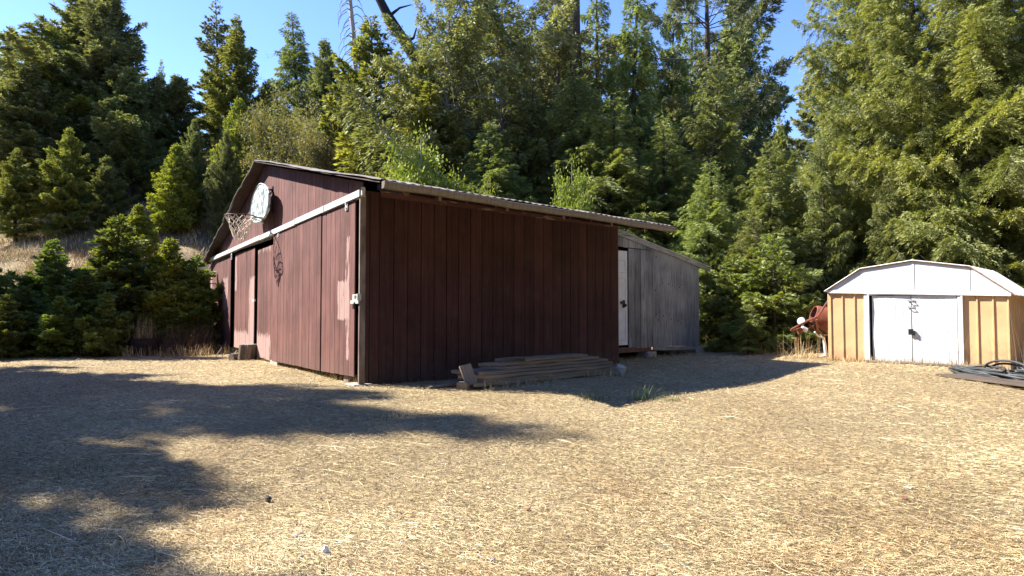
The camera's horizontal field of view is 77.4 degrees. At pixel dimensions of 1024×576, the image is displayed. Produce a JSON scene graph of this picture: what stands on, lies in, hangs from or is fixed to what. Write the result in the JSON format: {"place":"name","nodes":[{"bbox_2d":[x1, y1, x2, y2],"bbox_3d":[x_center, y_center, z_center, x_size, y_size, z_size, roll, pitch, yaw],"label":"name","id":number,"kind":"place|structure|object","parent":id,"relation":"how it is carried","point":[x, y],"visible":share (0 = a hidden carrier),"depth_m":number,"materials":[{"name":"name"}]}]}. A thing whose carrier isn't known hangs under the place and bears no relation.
{"place":"outdoors","nodes":[
{"label":"outdoors","id":0,"kind":"place"},
{"bbox_2d":[0,0,1020,246],"label":"sky","id":1,"kind":"structure","parent":0,"point":[173,26],"materials":[{"name":"blue"}]},
{"bbox_2d":[0,159,1023,575],"bbox_3d":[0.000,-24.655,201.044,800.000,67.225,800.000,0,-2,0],"label":"ground","id":2,"kind":"structure","parent":0,"point":[376,491],"depth_m":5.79,"materials":[{"name":"plant"}]},
{"bbox_2d":[0,267,30,297],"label":"conifer tree","id":3,"kind":"object","parent":2,"relation":"on","point":[5,280],"visible":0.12,"depth_m":16.17,"materials":[{"name":"green plant"}]},
{"bbox_2d":[0,293,39,358],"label":"conifer tree","id":4,"kind":"object","parent":2,"relation":"on","point":[12,335],"visible":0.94,"depth_m":14.90,"materials":[{"name":"green plant"}]},
{"bbox_2d":[0,148,47,242],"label":"conifer tree","id":5,"kind":"object","parent":2,"relation":"on","point":[15,184],"visible":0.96,"depth_m":26.86,"materials":[{"name":"green plant"}]},
{"bbox_2d":[0,285,56,355],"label":"conifer tree","id":6,"kind":"object","parent":2,"relation":"on","point":[28,303],"visible":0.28,"depth_m":15.74,"materials":[{"name":"green plant"}]},
{"bbox_2d":[0,238,87,302],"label":"conifer tree","id":7,"kind":"object","parent":2,"relation":"on","point":[48,254],"visible":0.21,"depth_m":18.12,"materials":[{"name":"green plant"}]},
{"bbox_2d":[0,60,90,208],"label":"conifer tree","id":8,"kind":"object","parent":2,"relation":"on","point":[21,99],"visible":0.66,"depth_m":30.64,"materials":[{"name":"green plant"}]},
{"bbox_2d":[28,295,85,357],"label":"conifer tree","id":9,"kind":"object","parent":2,"relation":"on","point":[57,326],"visible":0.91,"depth_m":15.07,"materials":[{"name":"green plant"}]},
{"bbox_2d":[1,25,124,184],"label":"conifer tree","id":10,"kind":"object","parent":2,"relation":"on","point":[80,103],"visible":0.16,"depth_m":33.37,"materials":[{"name":"green plant"}]},
{"bbox_2d":[25,127,101,238],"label":"conifer tree","id":11,"kind":"object","parent":2,"relation":"on","point":[66,178],"visible":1,"depth_m":27.32,"materials":[{"name":"green plant"}]},
{"bbox_2d":[0,0,160,157],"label":"conifer tree","id":12,"kind":"object","parent":2,"relation":"on","point":[71,32],"visible":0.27,"depth_m":33.21,"materials":[{"name":"green plant"}]},
{"bbox_2d":[32,269,132,355],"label":"conifer tree","id":13,"kind":"object","parent":2,"relation":"on","point":[76,293],"visible":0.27,"depth_m":16.02,"materials":[{"name":"green plant"}]},
{"bbox_2d":[72,122,97,198],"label":"conifer tree","id":14,"kind":"object","parent":2,"relation":"on","point":[83,138],"visible":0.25,"depth_m":32.97,"materials":[{"name":"green plant"}]},
{"bbox_2d":[20,213,175,346],"bbox_3d":[-11.318,0.133,17.416,3.534,4.411,4.120,-2,-3,37],"label":"conifer tree","id":15,"kind":"object","parent":2,"relation":"on","point":[113,260],"visible":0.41,"depth_m":17.20,"materials":[{"name":"green plant"}]},
{"bbox_2d":[73,291,137,356],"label":"conifer tree","id":16,"kind":"object","parent":2,"relation":"on","point":[101,333],"visible":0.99,"depth_m":15.37,"materials":[{"name":"green plant"}]},
{"bbox_2d":[83,156,141,229],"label":"conifer tree","id":17,"kind":"object","parent":2,"relation":"on","point":[110,195],"visible":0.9,"depth_m":28.43,"materials":[{"name":"green plant"}]},
{"bbox_2d":[43,0,195,185],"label":"conifer tree","id":18,"kind":"object","parent":2,"relation":"on","point":[105,21],"visible":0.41,"depth_m":34.38,"materials":[{"name":"green plant"}]},
{"bbox_2d":[0,202,238,356],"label":"hill grass","id":19,"kind":"structure","parent":2,"relation":"on","point":[190,352],"depth_m":25.44,"materials":[{"name":"plant"}]},
{"bbox_2d":[79,65,169,204],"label":"conifer tree","id":20,"kind":"object","parent":2,"relation":"on","point":[127,133],"visible":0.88,"depth_m":32.46,"materials":[{"name":"green plant"}]},
{"bbox_2d":[117,203,161,263],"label":"conifer tree","id":21,"kind":"object","parent":2,"relation":"on","point":[140,221],"visible":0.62,"depth_m":23.87,"materials":[{"name":"green plant"}]},
{"bbox_2d":[124,337,159,355],"bbox_3d":[-9.346,1.501,16.156,0.796,0.470,0.796,0,-2,0],"label":"half barrel planter","id":22,"kind":"object","parent":2,"relation":"on","point":[133,343],"visible":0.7,"depth_m":15.86,"materials":[{"name":"brown wood"}]},
{"bbox_2d":[123,315,159,338],"bbox_3d":[-9.316,0.983,16.151,1.605,0.807,1.592,0,-2,0],"label":"dry grass clump","id":23,"kind":"object","parent":22,"relation":"in","point":[140,336],"visible":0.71,"depth_m":16.17,"materials":[{"name":"plant"}]},
{"bbox_2d":[85,320,208,356],"bbox_3d":[-8.840,1.429,16.413,3.381,1.209,2.894,0,-2,5],"label":"dry brush","id":24,"kind":"object","parent":2,"relation":"on","point":[179,339],"visible":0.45,"depth_m":16.43,"materials":[{"name":"plant"}]},
{"bbox_2d":[125,237,216,348],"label":"conifer tree","id":25,"kind":"object","parent":2,"relation":"on","point":[166,282],"visible":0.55,"depth_m":17.32,"materials":[{"name":"green plant"}]},
{"bbox_2d":[145,142,203,234],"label":"conifer tree","id":26,"kind":"object","parent":2,"relation":"on","point":[168,206],"visible":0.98,"depth_m":27.77,"materials":[{"name":"green plant"}]},
{"bbox_2d":[122,320,226,354],"bbox_3d":[-8.525,1.431,16.712,3.674,1.449,3.590,0,-2,0],"label":"dry brush","id":27,"kind":"object","parent":2,"relation":"on","point":[184,343],"visible":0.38,"depth_m":16.68,"materials":[{"name":"plant"}]},
{"bbox_2d":[130,254,222,347],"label":"conifer tree","id":28,"kind":"object","parent":2,"relation":"on","point":[206,297],"visible":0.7,"depth_m":17.48,"materials":[{"name":"green plant"}]},
{"bbox_2d":[150,73,213,172],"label":"conifer tree","id":29,"kind":"object","parent":2,"relation":"on","point":[179,120],"visible":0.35,"depth_m":36.80,"materials":[{"name":"green plant"}]},
{"bbox_2d":[172,119,212,224],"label":"conifer tree","id":30,"kind":"object","parent":2,"relation":"on","point":[197,161],"visible":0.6,"depth_m":29.09,"materials":[{"name":"green plant"}]},
{"bbox_2d":[172,320,224,352],"bbox_3d":[-8.612,1.429,17.216,3.460,1.378,3.480,0,-2,0],"label":"dry brush","id":31,"kind":"object","parent":2,"relation":"on","point":[205,340],"visible":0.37,"depth_m":17.03,"materials":[{"name":"brown plant"}]},
{"bbox_2d":[186,0,230,158],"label":"conifer tree","id":32,"kind":"object","parent":2,"relation":"on","point":[219,38],"visible":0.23,"depth_m":44.18,"materials":[{"name":"green plant"}]},
{"bbox_2d":[201,130,240,237],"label":"conifer tree","id":33,"kind":"object","parent":2,"relation":"on","point":[221,193],"visible":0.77,"depth_m":27.91,"materials":[{"name":"green plant"}]},
{"bbox_2d":[207,96,260,211],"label":"conifer tree","id":34,"kind":"object","parent":2,"relation":"on","point":[236,139],"visible":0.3,"depth_m":30.76,"materials":[{"name":"green plant"}]},
{"bbox_2d":[191,13,277,174],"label":"conifer tree","id":35,"kind":"object","parent":2,"relation":"on","point":[224,90],"visible":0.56,"depth_m":38.89,"materials":[{"name":"green plant"}]},
{"bbox_2d":[238,344,256,359],"bbox_3d":[-5.985,1.505,14.475,0.427,0.466,0.449,0,-2,0],"label":"log round","id":36,"kind":"object","parent":2,"relation":"on","point":[247,351],"visible":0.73,"depth_m":14.30,"materials":[{"name":"brown wood"}]},
{"bbox_2d":[249,80,288,160],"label":"conifer tree","id":37,"kind":"object","parent":2,"relation":"on","point":[265,86],"visible":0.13,"depth_m":40.05,"materials":[{"name":"green plant"}]},
{"bbox_2d":[232,82,324,175],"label":"oak tree","id":38,"kind":"object","parent":2,"relation":"on","point":[268,138],"visible":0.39,"depth_m":28.50,"materials":[{"name":"green plant"}]},
{"bbox_2d":[245,11,320,139],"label":"conifer tree","id":39,"kind":"object","parent":2,"relation":"on","point":[294,67],"visible":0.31,"depth_m":41.95,"materials":[{"name":"green plant"}]},
{"bbox_2d":[269,37,339,146],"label":"conifer tree","id":40,"kind":"object","parent":2,"relation":"on","point":[321,76],"visible":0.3,"depth_m":36.87,"materials":[{"name":"green plant"}]},
{"bbox_2d":[276,115,358,171],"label":"oak tree","id":41,"kind":"object","parent":2,"relation":"on","point":[314,153],"visible":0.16,"depth_m":26.31,"materials":[{"name":"green plant"}]},
{"bbox_2d":[338,0,365,73],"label":"dead snag","id":42,"kind":"object","parent":2,"relation":"on","point":[352,22],"visible":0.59,"depth_m":34.44,"materials":[{"name":"grey wood"}]},
{"bbox_2d":[314,14,410,175],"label":"conifer tree","id":43,"kind":"object","parent":2,"relation":"on","point":[363,49],"visible":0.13,"depth_m":26.26,"materials":[{"name":"green plant"}]},
{"bbox_2d":[375,0,419,69],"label":"leaning tree","id":44,"kind":"object","parent":2,"relation":"on","point":[383,6],"visible":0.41,"depth_m":28.81,"materials":[{"name":"plant"}]},
{"bbox_2d":[379,119,465,191],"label":"broadleaf sapling","id":45,"kind":"object","parent":2,"relation":"on","point":[420,172],"visible":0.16,"depth_m":19.79,"materials":[{"name":"green plant"}]},
{"bbox_2d":[360,53,494,195],"bbox_3d":[-3.278,-2.590,24.264,5.582,12.508,6.287,0,-2,6],"label":"conifer tree","id":46,"kind":"object","parent":2,"relation":"on","point":[429,108],"visible":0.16,"depth_m":23.60,"materials":[{"name":"green plant"}]},
{"bbox_2d":[340,0,531,198],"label":"conifer tree","id":47,"kind":"object","parent":2,"relation":"on","point":[464,38],"visible":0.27,"depth_m":24.46,"materials":[{"name":"green plant"}]},
{"bbox_2d":[202,160,675,386],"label":"barn","id":48,"kind":"structure","parent":2,"relation":"on","point":[384,280],"depth_m":11.18,"materials":[{"name":"red wood"}]},
{"bbox_2d":[234,248,255,347],"bbox_3d":[-6.542,0.294,15.623,0.021,2.406,2.048,1,-3,-35],"label":"inner door","id":49,"kind":"structure","parent":48,"relation":"in","point":[244,316],"depth_m":15.54,"materials":[{"name":"red"}]},
{"bbox_2d":[224,183,272,240],"bbox_3d":[-5.475,-1.606,13.745,1.005,1.313,1.443,0,-2,0],"label":"basketball hoop","id":50,"kind":"object","parent":48,"relation":"attached to","point":[260,209],"visible":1,"depth_m":13.50,"materials":[{"name":"grey paint"}]},
{"bbox_2d":[252,245,272,360],"bbox_3d":[-5.423,0.334,14.008,0.069,2.469,1.835,2,-3,-37],"label":"inner door","id":51,"kind":"structure","parent":48,"relation":"in","point":[265,255],"depth_m":13.94,"materials":[{"name":"red wood"}]},
{"bbox_2d":[272,214,321,370],"bbox_3d":[-4.106,0.108,12.043,0.046,2.706,3.014,1,-3,-35],"label":"sliding door","id":52,"kind":"structure","parent":48,"relation":"in","point":[297,250],"depth_m":11.83,"materials":[{"name":"red wood"}]},
{"bbox_2d":[321,200,360,376],"bbox_3d":[-2.717,0.014,10.040,0.092,2.710,1.773,1,-3,-35],"label":"sliding door","id":53,"kind":"structure","parent":48,"relation":"in","point":[340,298],"depth_m":10.10,"materials":[{"name":"red wood"}]},
{"bbox_2d":[424,379,463,389],"bbox_3d":[-0.936,1.401,9.305,0.749,0.109,0.120,2,-3,-42],"label":"plank","id":54,"kind":"object","parent":2,"relation":"on","point":[451,383],"visible":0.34,"depth_m":9.21,"materials":[{"name":"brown wood"}]},
{"bbox_2d":[425,163,478,193],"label":"broadleaf sapling","id":55,"kind":"object","parent":2,"relation":"on","point":[469,189],"visible":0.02,"depth_m":19.93,"materials":[{"name":"green plant"}]},
{"bbox_2d":[335,0,602,202],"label":"conifer tree","id":56,"kind":"object","parent":2,"relation":"on","point":[508,39],"visible":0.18,"depth_m":26.59,"materials":[{"name":"green plant"}]},
{"bbox_2d":[451,119,551,204],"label":"conifer tree","id":57,"kind":"object","parent":2,"relation":"on","point":[501,175],"visible":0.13,"depth_m":22.45,"materials":[{"name":"green plant"}]},
{"bbox_2d":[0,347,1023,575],"bbox_3d":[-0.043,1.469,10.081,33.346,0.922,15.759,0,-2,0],"label":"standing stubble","id":58,"kind":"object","parent":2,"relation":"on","point":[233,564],"visible":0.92,"depth_m":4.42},
{"bbox_2d":[484,73,560,206],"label":"conifer tree","id":59,"kind":"object","parent":2,"relation":"on","point":[538,146],"visible":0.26,"depth_m":24.96,"materials":[{"name":"green plant"}]},
{"bbox_2d":[471,372,600,386],"bbox_3d":[0.395,1.409,9.990,2.749,0.058,0.280,2,-3,-42],"label":"plank","id":60,"kind":"object","parent":2,"relation":"on","point":[479,384],"visible":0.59,"depth_m":9.64,"materials":[{"name":"brown wood"}]},
{"bbox_2d":[459,363,477,384],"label":"plank","id":61,"kind":"object","parent":60,"relation":"on","point":[467,373],"visible":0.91,"depth_m":9.07,"materials":[{"name":"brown wood"}]},
{"bbox_2d":[477,368,610,381],"bbox_3d":[0.529,1.363,10.126,2.929,0.054,0.280,2,-3,-42],"label":"plank","id":62,"kind":"object","parent":60,"relation":"on","point":[537,375],"visible":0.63,"depth_m":9.86,"materials":[{"name":"brown wood"}]},
{"bbox_2d":[458,364,612,378],"bbox_3d":[0.480,1.309,10.070,3.118,0.054,0.280,2,-3,-42],"label":"plank","id":63,"kind":"object","parent":62,"relation":"on","point":[537,372],"visible":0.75,"depth_m":9.82,"materials":[{"name":"brown wood"}]},
{"bbox_2d":[474,361,612,375],"bbox_3d":[0.549,1.260,10.161,2.979,0.054,0.280,2,-3,-42],"label":"plank","id":64,"kind":"object","parent":63,"relation":"on","point":[484,372],"visible":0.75,"depth_m":9.85,"materials":[{"name":"brown wood"}]},
{"bbox_2d":[480,358,607,369],"bbox_3d":[0.583,1.208,10.207,2.608,0.054,0.280,2,-3,-42],"label":"plank","id":65,"kind":"object","parent":64,"relation":"on","point":[539,365],"visible":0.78,"depth_m":9.90,"materials":[{"name":"brown wood"}]},
{"bbox_2d":[478,356,598,365],"bbox_3d":[0.488,1.154,10.150,2.408,0.054,0.280,2,-3,-42],"label":"plank","id":66,"kind":"object","parent":65,"relation":"on","point":[502,363],"visible":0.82,"depth_m":9.80,"materials":[{"name":"brown wood"}]},
{"bbox_2d":[495,353,587,361],"bbox_3d":[0.506,1.101,10.132,1.808,0.054,0.291,2,-3,-43],"label":"plank","id":67,"kind":"object","parent":66,"relation":"on","point":[544,357],"visible":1,"depth_m":10.00,"materials":[{"name":"brown wood"}]},
{"bbox_2d":[457,0,642,204],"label":"conifer tree","id":68,"kind":"object","parent":2,"relation":"on","point":[563,56],"visible":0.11,"depth_m":28.81,"materials":[{"name":"green plant"}]},
{"bbox_2d":[548,148,595,211],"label":"broadleaf sapling","id":69,"kind":"object","parent":2,"relation":"on","point":[567,201],"visible":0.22,"depth_m":18.67,"materials":[{"name":"green plant"}]},
{"bbox_2d":[548,0,599,169],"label":"tall conifer","id":70,"kind":"object","parent":2,"relation":"on","point":[576,19],"visible":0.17,"depth_m":30.23,"materials":[{"name":"green plant"}]},
{"bbox_2d":[561,0,624,137],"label":"conifer tree","id":71,"kind":"object","parent":2,"relation":"on","point":[597,53],"visible":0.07,"depth_m":32.09,"materials":[{"name":"green plant"}]},
{"bbox_2d":[540,61,647,216],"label":"conifer tree","id":72,"kind":"object","parent":2,"relation":"on","point":[586,120],"visible":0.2,"depth_m":24.17,"materials":[{"name":"green plant"}]},
{"bbox_2d":[556,90,692,248],"bbox_3d":[3.604,-1.908,23.273,6.304,10.514,6.859,0,-2,12],"label":"conifer tree","id":73,"kind":"object","parent":2,"relation":"on","point":[626,154],"visible":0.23,"depth_m":22.45,"materials":[{"name":"green plant"}]},
{"bbox_2d":[591,0,684,207],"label":"conifer tree","id":74,"kind":"object","parent":2,"relation":"on","point":[641,76],"visible":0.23,"depth_m":27.08,"materials":[{"name":"green plant"}]},
{"bbox_2d":[600,110,724,340],"bbox_3d":[5.497,-1.586,22.571,5.892,9.393,5.415,0,-2,7],"label":"conifer tree","id":75,"kind":"object","parent":2,"relation":"on","point":[677,201],"visible":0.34,"depth_m":22.16,"materials":[{"name":"green plant"}]},
{"bbox_2d":[618,229,711,357],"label":"wooden shed","id":76,"kind":"structure","parent":2,"relation":"on","point":[658,292],"depth_m":15.37,"materials":[{"name":"grey wood"}]},
{"bbox_2d":[618,250,627,344],"bbox_3d":[2.326,0.215,14.301,0.900,2.145,0.131,2,-3,-43],"label":"door","id":77,"kind":"structure","parent":76,"relation":"in","point":[622,255],"depth_m":14.50,"materials":[{"name":"white paint"}]},
{"bbox_2d":[643,0,719,187],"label":"conifer tree","id":78,"kind":"object","parent":2,"relation":"on","point":[673,52],"visible":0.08,"depth_m":31.14,"materials":[{"name":"green plant"}]},
{"bbox_2d":[662,0,723,194],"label":"conifer tree","id":79,"kind":"object","parent":2,"relation":"on","point":[689,49],"visible":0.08,"depth_m":34.24,"materials":[{"name":"green plant"}]},
{"bbox_2d":[599,0,793,196],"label":"conifer tree","id":80,"kind":"object","parent":2,"relation":"on","point":[750,18],"visible":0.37,"depth_m":29.55,"materials":[{"name":"green plant"}]},
{"bbox_2d":[657,50,775,334],"bbox_3d":[7.894,-2.776,23.763,5.058,12.613,5.934,-2,-3,38],"label":"conifer tree","id":81,"kind":"object","parent":2,"relation":"on","point":[717,131],"visible":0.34,"depth_m":24.02,"materials":[{"name":"green plant"}]},
{"bbox_2d":[667,156,770,346],"bbox_3d":[6.048,-0.699,19.653,3.865,6.705,4.206,-1,-2,16],"label":"conifer tree","id":82,"kind":"object","parent":2,"relation":"on","point":[696,228],"visible":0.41,"depth_m":19.25,"materials":[{"name":"green plant"}]},
{"bbox_2d":[694,41,749,193],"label":"conifer tree","id":83,"kind":"object","parent":2,"relation":"on","point":[713,50],"depth_m":43.28,"materials":[{"name":"green plant"}]},
{"bbox_2d":[699,252,776,352],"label":"conifer tree","id":84,"kind":"object","parent":2,"relation":"on","point":[714,304],"visible":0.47,"depth_m":16.87,"materials":[{"name":"green plant"}]},
{"bbox_2d":[696,0,797,214],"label":"conifer tree","id":85,"kind":"object","parent":2,"relation":"on","point":[744,49],"visible":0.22,"depth_m":42.20,"materials":[{"name":"green plant"}]},
{"bbox_2d":[699,213,805,350],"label":"conifer tree","id":86,"kind":"object","parent":2,"relation":"on","point":[744,251],"visible":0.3,"depth_m":17.59,"materials":[{"name":"green plant"}]},
{"bbox_2d":[722,304,790,354],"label":"conifer tree","id":87,"kind":"object","parent":2,"relation":"on","point":[752,326],"visible":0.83,"depth_m":15.30,"materials":[{"name":"green plant"}]},
{"bbox_2d":[709,231,827,352],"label":"conifer tree","id":88,"kind":"object","parent":2,"relation":"on","point":[756,299],"visible":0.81,"depth_m":16.39,"materials":[{"name":"green plant"}]},
{"bbox_2d":[699,134,845,344],"bbox_3d":[8.356,-1.050,20.638,4.665,7.746,4.287,2,-3,-36],"label":"conifer tree","id":89,"kind":"object","parent":2,"relation":"on","point":[761,193],"visible":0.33,"depth_m":20.23,"materials":[{"name":"green plant"}]},
{"bbox_2d":[761,117,808,231],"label":"conifer tree","id":90,"kind":"object","parent":2,"relation":"on","point":[781,142],"visible":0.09,"depth_m":27.06,"materials":[{"name":"green plant"}]},
{"bbox_2d":[790,301,827,357],"bbox_3d":[6.783,0.901,14.199,1.640,1.303,0.713,1,-2,-26],"label":"cement mixer","id":91,"kind":"object","parent":2,"relation":"on","point":[818,317],"visible":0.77,"depth_m":14.15,"materials":[{"name":"red metal"}]},
{"bbox_2d":[785,52,838,200],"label":"conifer tree","id":92,"kind":"object","parent":2,"relation":"on","point":[809,130],"visible":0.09,"depth_m":38.11,"materials":[{"name":"green plant"}]},
{"bbox_2d":[784,129,869,345],"bbox_3d":[9.265,-1.021,19.228,2.858,7.504,2.436,1,-3,-35],"label":"conifer tree","id":93,"kind":"object","parent":2,"relation":"on","point":[818,181],"visible":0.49,"depth_m":18.83,"materials":[{"name":"green plant"}]},
{"bbox_2d":[755,0,943,344],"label":"conifer tree","id":94,"kind":"object","parent":2,"relation":"on","point":[841,128],"visible":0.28,"depth_m":20.45,"materials":[{"name":"green plant"}]},
{"bbox_2d":[864,166,920,264],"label":"conifer tree","id":95,"kind":"object","parent":2,"relation":"on","point":[881,213],"visible":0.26,"depth_m":17.45,"materials":[{"name":"green plant"}]},
{"bbox_2d":[794,0,1023,314],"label":"conifer tree","id":96,"kind":"object","parent":2,"relation":"on","point":[913,55],"visible":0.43,"depth_m":17.78,"materials":[{"name":"green plant"}]},
{"bbox_2d":[824,260,1023,369],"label":"metal shed","id":97,"kind":"structure","parent":2,"relation":"on","point":[895,311],"depth_m":12.11,"materials":[{"name":"yellow metal"}]},
{"bbox_2d":[872,295,914,361],"bbox_3d":[7.431,0.809,12.462,0.078,1.324,0.753,2,-3,-44],"label":"door","id":98,"kind":"structure","parent":97,"relation":"in","point":[891,315],"depth_m":12.50,"materials":[{"name":"white metal"}]},
{"bbox_2d":[911,295,957,363],"bbox_3d":[7.912,0.792,11.985,0.020,1.324,0.729,2,-3,-44],"label":"door","id":99,"kind":"structure","parent":97,"relation":"in","point":[934,317],"depth_m":11.98,"materials":[{"name":"white metal"}]},
{"bbox_2d":[827,0,1023,293],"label":"conifer tree","id":100,"kind":"object","parent":2,"relation":"on","point":[981,29],"visible":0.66,"depth_m":16.42,"materials":[{"name":"green plant"}]},
{"bbox_2d":[935,374,1023,386],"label":"platform","id":101,"kind":"structure","parent":2,"relation":"on","point":[1004,382],"depth_m":9.29,"materials":[{"name":"wood"}]},
{"bbox_2d":[940,169,1019,285],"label":"conifer tree","id":102,"kind":"object","parent":2,"relation":"on","point":[976,225],"visible":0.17,"depth_m":16.43,"materials":[{"name":"green plant"}]},
{"bbox_2d":[946,0,1023,280],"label":"conifer tree","id":103,"kind":"object","parent":2,"relation":"on","point":[1020,256],"visible":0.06,"depth_m":17.00,"materials":[{"name":"green plant"}]},
{"bbox_2d":[948,359,1023,379],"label":"garden hose","id":104,"kind":"object","parent":2,"relation":"on","point":[997,372],"visible":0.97,"depth_m":9.97,"materials":[{"name":"grey rubber"}]},
{"bbox_2d":[230,348,1011,389],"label":"edge grass","id":105,"kind":"structure","parent":0,"point":[334,376],"depth_m":11.52,"materials":[{"name":"plant"}]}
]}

